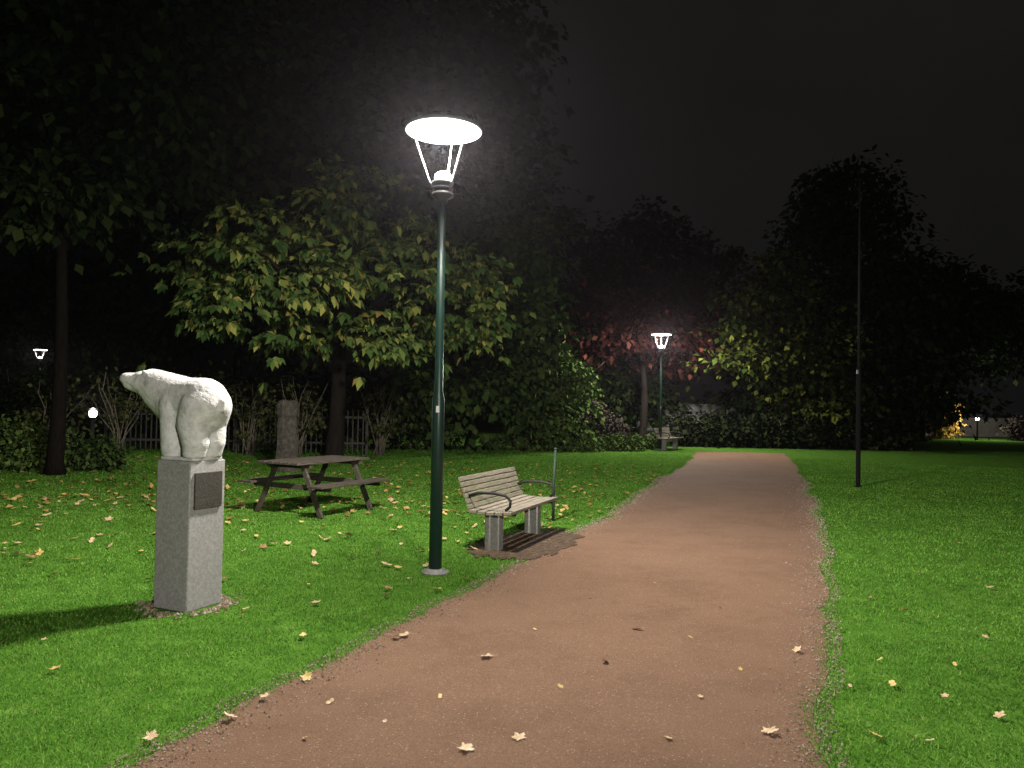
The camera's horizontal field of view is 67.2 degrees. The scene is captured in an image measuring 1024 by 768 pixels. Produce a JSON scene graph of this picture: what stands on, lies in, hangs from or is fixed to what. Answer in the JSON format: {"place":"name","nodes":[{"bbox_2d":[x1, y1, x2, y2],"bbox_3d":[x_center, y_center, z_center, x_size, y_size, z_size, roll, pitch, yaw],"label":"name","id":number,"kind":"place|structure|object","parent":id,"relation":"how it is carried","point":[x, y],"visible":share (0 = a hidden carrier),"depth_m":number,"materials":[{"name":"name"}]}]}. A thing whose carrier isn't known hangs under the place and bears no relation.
{"place":"outdoors","nodes":[
{"label":"outdoors","id":0,"kind":"place"},
{"bbox_2d":[104,452,853,767],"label":"path","id":1,"kind":"structure","parent":0,"point":[706,538],"depth_m":4.71,"materials":[{"name":"brown gravel"}]},
{"bbox_2d":[300,671,311,680],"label":"fallen leaf","id":2,"kind":"object","parent":1,"relation":"on","point":[306,676],"visible":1,"depth_m":4.37,"materials":[{"name":"yellow plant"}]},
{"bbox_2d":[452,742,473,750],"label":"fallen leaf","id":3,"kind":"object","parent":1,"relation":"on","point":[468,746],"visible":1,"depth_m":3.52,"materials":[{"name":"beige plant"}]},
{"bbox_2d":[512,732,526,742],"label":"fallen leaf","id":4,"kind":"object","parent":1,"relation":"on","point":[517,736],"visible":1,"depth_m":3.64,"materials":[{"name":"beige plant"}]},
{"bbox_2d":[761,724,778,732],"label":"fallen leaf","id":5,"kind":"object","parent":1,"relation":"on","point":[769,730],"visible":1,"depth_m":3.76,"materials":[{"name":"beige plant"}]},
{"bbox_2d":[792,646,800,651],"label":"fallen leaf","id":6,"kind":"object","parent":1,"relation":"on","point":[796,649],"visible":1,"depth_m":5.03,"materials":[{"name":"beige plant"}]},
{"bbox_2d":[0,0,1023,414],"bbox_3d":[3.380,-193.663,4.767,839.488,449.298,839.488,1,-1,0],"label":"sky","id":7,"kind":"structure","parent":0,"point":[730,120],"depth_m":370.31,"materials":[{"name":"black"}]},
{"bbox_2d":[0,399,1023,767],"bbox_3d":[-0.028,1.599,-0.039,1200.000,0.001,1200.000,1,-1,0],"label":"lawn","id":8,"kind":"structure","parent":0,"point":[1002,453],"depth_m":6.76,"materials":[{"name":"green plant"}]},
{"bbox_2d":[35,548,43,555],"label":"fallen leaf","id":9,"kind":"object","parent":8,"relation":"on","point":[40,552],"visible":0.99,"depth_m":7.66,"materials":[{"name":"yellow plant"}]},
{"bbox_2d":[33,348,46,410],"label":"street lamp","id":10,"kind":"object","parent":8,"relation":"on","point":[40,359],"visible":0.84,"depth_m":43.95,"materials":[{"name":"grey metal"}]},
{"bbox_2d":[0,410,82,472],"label":"shrub","id":11,"kind":"object","parent":8,"relation":"on","point":[21,449],"visible":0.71,"depth_m":16.07,"materials":[{"name":"green plant"}]},
{"bbox_2d":[6,369,97,442],"bbox_3d":[-12.765,0.738,21.541,2.306,2.359,2.014,1,-1,0],"label":"shrub","id":12,"kind":"object","parent":8,"relation":"on","point":[39,414],"visible":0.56,"depth_m":21.50,"materials":[{"name":"green plant"}]},
{"bbox_2d":[0,362,159,444],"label":"hedge","id":13,"kind":"object","parent":8,"relation":"on","point":[24,400],"visible":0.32,"depth_m":26.49,"materials":[{"name":"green plant"}]},
{"bbox_2d":[88,408,97,441],"bbox_3d":[-10.123,1.228,18.571,0.220,1.305,0.220,1,-1,0],"label":"bollard lamp","id":14,"kind":"object","parent":8,"relation":"on","point":[92,413],"visible":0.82,"depth_m":18.53,"materials":[{"name":"black metal"}]},
{"bbox_2d":[64,428,134,472],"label":"shrub","id":15,"kind":"object","parent":8,"relation":"on","point":[99,454],"visible":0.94,"depth_m":16.31,"materials":[{"name":"green plant"}]},
{"bbox_2d":[67,366,154,451],"bbox_3d":[-10.865,0.735,21.288,2.005,2.418,2.398,0,-2,41],"label":"shrub","id":16,"kind":"object","parent":8,"relation":"on","point":[124,415],"visible":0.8,"depth_m":21.29,"materials":[{"name":"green plant"}]},
{"bbox_2d":[0,211,227,417],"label":"broadleaf tree","id":17,"kind":"object","parent":8,"relation":"on","point":[38,328],"visible":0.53,"depth_m":52.25,"materials":[{"name":"green plant"}]},
{"bbox_2d":[143,729,158,739],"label":"fallen leaf","id":18,"kind":"object","parent":8,"relation":"on","point":[150,735],"visible":1,"depth_m":3.57,"materials":[{"name":"beige plant"}]},
{"bbox_2d":[0,0,362,475],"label":"broadleaf tree","id":19,"kind":"object","parent":8,"relation":"on","point":[65,83],"visible":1,"depth_m":15.32,"materials":[{"name":"green plant"}]},
{"bbox_2d":[126,591,240,618],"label":"gravel patch","id":20,"kind":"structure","parent":8,"relation":"on","point":[224,601],"depth_m":5.78,"materials":[{"name":"grey gravel"}]},
{"bbox_2d":[154,459,224,612],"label":"plinth","id":21,"kind":"structure","parent":8,"relation":"on","point":[189,536],"depth_m":5.82,"materials":[{"name":"stone"}]},
{"bbox_2d":[119,369,231,460],"bbox_3d":[-2.608,0.233,6.037,0.945,0.700,0.421,0,-2,25],"label":"bear statue","id":22,"kind":"object","parent":21,"relation":"on","point":[193,415],"visible":1,"depth_m":5.86,"materials":[{"name":"stone"}]},
{"bbox_2d":[156,370,240,445],"bbox_3d":[-8.538,0.798,21.156,2.045,2.366,2.189,1,-1,0],"label":"shrub","id":23,"kind":"object","parent":8,"relation":"on","point":[225,385],"visible":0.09,"depth_m":21.32,"materials":[{"name":"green plant"}]},
{"bbox_2d":[78,80,366,425],"bbox_3d":[-12.360,-5.771,33.749,13.441,15.966,10.191,1,-1,0],"label":"broadleaf tree","id":24,"kind":"object","parent":8,"relation":"on","point":[142,275],"visible":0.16,"depth_m":32.22,"materials":[{"name":"green plant"}]},
{"bbox_2d":[104,403,368,454],"bbox_3d":[-8.024,1.312,22.416,7.700,1.400,0.110,1,-1,0],"label":"picket fence","id":25,"kind":"object","parent":8,"relation":"on","point":[237,440],"visible":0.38,"depth_m":22.37,"materials":[{"name":"paint"}]},
{"bbox_2d":[229,376,277,454],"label":"shrub","id":26,"kind":"object","parent":8,"relation":"on","point":[246,414],"visible":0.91,"depth_m":21.63,"materials":[{"name":"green plant"}]},
{"bbox_2d":[275,400,298,471],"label":"stone pillar","id":27,"kind":"structure","parent":8,"relation":"on","point":[287,411],"depth_m":16.98,"materials":[{"name":"grey stone"}]},
{"bbox_2d":[118,358,475,449],"bbox_3d":[-7.184,0.875,25.884,11.956,3.390,3.633,1,-1,0],"label":"hedge","id":28,"kind":"object","parent":8,"relation":"on","point":[417,435],"visible":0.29,"depth_m":25.55,"materials":[{"name":"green plant"}]},
{"bbox_2d":[256,375,348,456],"bbox_3d":[-5.890,0.899,21.247,2.502,2.260,2.061,1,-1,0],"label":"shrub","id":29,"kind":"object","parent":8,"relation":"on","point":[302,431],"visible":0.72,"depth_m":21.16,"materials":[{"name":"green plant"}]},
{"bbox_2d":[237,455,389,518],"bbox_3d":[-2.826,1.458,11.066,1.570,0.760,1.500,0,-2,29],"label":"picnic table","id":30,"kind":"object","parent":8,"relation":"on","point":[303,464],"visible":0.98,"depth_m":10.83,"materials":[{"name":"brown wood"}]},
{"bbox_2d":[54,0,573,455],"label":"broadleaf tree","id":31,"kind":"object","parent":8,"relation":"on","point":[396,80],"visible":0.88,"depth_m":17.86,"materials":[{"name":"green plant"}]},
{"bbox_2d":[1,455,664,518],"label":"leaf litter","id":32,"kind":"object","parent":8,"relation":"on","point":[228,486],"visible":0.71,"depth_m":13.59,"materials":[{"name":"brown plant"}]},
{"bbox_2d":[346,371,422,455],"bbox_3d":[-3.708,0.849,22.585,2.248,2.502,1.968,1,-1,0],"label":"shrub","id":33,"kind":"object","parent":8,"relation":"on","point":[378,425],"visible":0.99,"depth_m":22.45,"materials":[{"name":"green plant"}]},
{"bbox_2d":[198,0,596,431],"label":"broadleaf tree","id":34,"kind":"object","parent":8,"relation":"on","point":[529,164],"visible":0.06,"depth_m":30.63,"materials":[{"name":"green plant"}]},
{"bbox_2d":[405,114,482,575],"bbox_3d":[-0.682,-0.356,7.244,0.736,4.245,0.736,1,-1,0],"label":"street lamp","id":35,"kind":"object","parent":8,"relation":"on","point":[442,129],"visible":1,"depth_m":7.19,"materials":[{"name":"metal"}]},
{"bbox_2d":[346,134,598,452],"bbox_3d":[-1.353,-3.116,25.993,8.662,11.488,7.116,1,-1,0],"label":"broadleaf tree","id":36,"kind":"object","parent":8,"relation":"on","point":[487,388],"visible":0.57,"depth_m":24.84,"materials":[{"name":"green plant"}]},
{"bbox_2d":[478,428,540,450],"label":"shrub","id":37,"kind":"object","parent":8,"relation":"on","point":[507,442],"visible":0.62,"depth_m":26.11,"materials":[{"name":"green plant"}]},
{"bbox_2d":[466,527,584,559],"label":"bare soil","id":38,"kind":"structure","parent":8,"relation":"on","point":[523,545],"depth_m":8.64,"materials":[{"name":"brown soil"}]},
{"bbox_2d":[458,467,558,550],"bbox_3d":[-0.025,1.424,8.934,0.664,0.792,1.580,0,-2,22],"label":"park bench","id":39,"kind":"object","parent":38,"relation":"on","point":[495,512],"visible":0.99,"depth_m":8.74,"materials":[{"name":"brown wood"}]},
{"bbox_2d":[495,340,611,451],"bbox_3d":[1.503,0.705,26.548,4.381,4.443,3.578,1,-1,0],"label":"shrub","id":40,"kind":"object","parent":8,"relation":"on","point":[551,424],"visible":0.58,"depth_m":25.95,"materials":[{"name":"green plant"}]},
{"bbox_2d":[552,448,556,520],"bbox_3d":[0.581,1.370,10.518,0.066,0.999,0.052,1,-1,0],"label":"marker post","id":41,"kind":"object","parent":8,"relation":"on","point":[553,483],"visible":0.94,"depth_m":10.50,"materials":[{"name":"metal"}]},
{"bbox_2d":[542,434,606,452],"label":"shrub","id":42,"kind":"object","parent":8,"relation":"on","point":[581,444],"visible":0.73,"depth_m":25.87,"materials":[{"name":"green plant"}]},
{"bbox_2d":[479,194,694,435],"bbox_3d":[3.216,-2.597,37.155,10.955,12.245,6.749,1,-1,0],"label":"broadleaf tree","id":43,"kind":"object","parent":8,"relation":"on","point":[623,382],"visible":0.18,"depth_m":36.22,"materials":[{"name":"green plant"}]},
{"bbox_2d":[568,391,635,439],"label":"shrub","id":44,"kind":"object","parent":8,"relation":"on","point":[611,426],"visible":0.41,"depth_m":28.24,"materials":[{"name":"purple plant"}]},
{"bbox_2d":[597,432,648,451],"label":"shrub","id":45,"kind":"object","parent":8,"relation":"on","point":[620,442],"visible":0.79,"depth_m":26.72,"materials":[{"name":"green plant"}]},
{"bbox_2d":[633,432,657,449],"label":"shrub","id":46,"kind":"object","parent":8,"relation":"on","point":[652,443],"visible":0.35,"depth_m":28.11,"materials":[{"name":"green plant"}]},
{"bbox_2d":[547,194,769,436],"bbox_3d":[5.781,-2.667,31.570,9.467,10.287,6.023,1,-1,0],"label":"broadleaf tree","id":47,"kind":"object","parent":8,"relation":"on","point":[629,319],"visible":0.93,"depth_m":30.83,"materials":[{"name":"red plant"}]},
{"bbox_2d":[651,332,671,449],"bbox_3d":[5.365,0.255,27.774,0.736,4.245,0.736,1,-1,0],"label":"street lamp","id":48,"kind":"object","parent":8,"relation":"on","point":[661,348],"visible":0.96,"depth_m":27.72,"materials":[{"name":"green metal"}]},
{"bbox_2d":[653,427,683,450],"bbox_3d":[5.679,1.992,27.983,0.664,0.792,1.580,0,-2,30],"label":"park bench","id":49,"kind":"object","parent":8,"relation":"on","point":[664,438],"visible":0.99,"depth_m":28.00,"materials":[{"name":"brown wood"}]},
{"bbox_2d":[636,403,771,436],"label":"wall","id":50,"kind":"structure","parent":8,"relation":"on","point":[696,407],"depth_m":39.35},
{"bbox_2d":[680,246,890,439],"bbox_3d":[10.931,-1.399,30.576,8.760,7.882,5.381,2,-2,-39],"label":"broadleaf tree","id":51,"kind":"object","parent":8,"relation":"on","point":[755,329],"visible":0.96,"depth_m":30.11,"materials":[{"name":"green plant"}]},
{"bbox_2d":[642,400,933,451],"bbox_3d":[10.690,2.104,30.807,11.642,2.912,3.418,1,-1,0],"label":"hedge","id":52,"kind":"object","parent":8,"relation":"on","point":[725,431],"visible":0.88,"depth_m":30.27,"materials":[{"name":"green plant"}]},
{"bbox_2d":[684,144,1022,446],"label":"broadleaf tree","id":53,"kind":"object","parent":8,"relation":"on","point":[832,241],"visible":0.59,"depth_m":35.13,"materials":[{"name":"green plant"}]},
{"bbox_2d":[854,178,861,486],"bbox_3d":[7.156,-1.075,15.880,0.160,6.380,0.160,1,-1,0],"label":"flagpole","id":54,"kind":"object","parent":8,"relation":"on","point":[858,424],"visible":0.99,"depth_m":15.82,"materials":[{"name":"grey metal"}]},
{"bbox_2d":[889,680,895,685],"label":"fallen leaf","id":55,"kind":"object","parent":8,"relation":"on","point":[892,682],"visible":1,"depth_m":4.43,"materials":[{"name":"yellow plant"}]},
{"bbox_2d":[837,243,1023,441],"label":"broadleaf tree","id":56,"kind":"object","parent":8,"relation":"on","point":[959,275],"visible":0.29,"depth_m":37.70,"materials":[{"name":"green plant"}]},
{"bbox_2d":[926,397,966,438],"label":"shrub","id":57,"kind":"object","parent":8,"relation":"on","point":[943,430],"visible":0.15,"depth_m":43.46,"materials":[{"name":"yellow plant"}]},
{"bbox_2d":[975,417,979,439],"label":"bollard lamp","id":58,"kind":"object","parent":8,"relation":"on","point":[977,420],"visible":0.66,"depth_m":42.92,"materials":[{"name":"black metal"}]},
{"bbox_2d":[968,267,1023,389],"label":"broadleaf tree","id":59,"kind":"object","parent":8,"relation":"on","point":[1014,349],"visible":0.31,"depth_m":42.61,"materials":[{"name":"green plant"}]},
{"bbox_2d":[993,710,1006,717],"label":"fallen leaf","id":60,"kind":"object","parent":8,"relation":"on","point":[998,714],"visible":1,"depth_m":4.00,"materials":[{"name":"beige plant"}]},
{"bbox_2d":[988,413,1023,440],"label":"shrub","id":61,"kind":"object","parent":8,"relation":"on","point":[1017,434],"visible":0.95,"depth_m":42.41,"materials":[{"name":"purple plant"}]},
{"bbox_2d":[926,418,1014,436],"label":"garden wall","id":62,"kind":"structure","parent":0,"point":[989,429],"depth_m":48.33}
]}

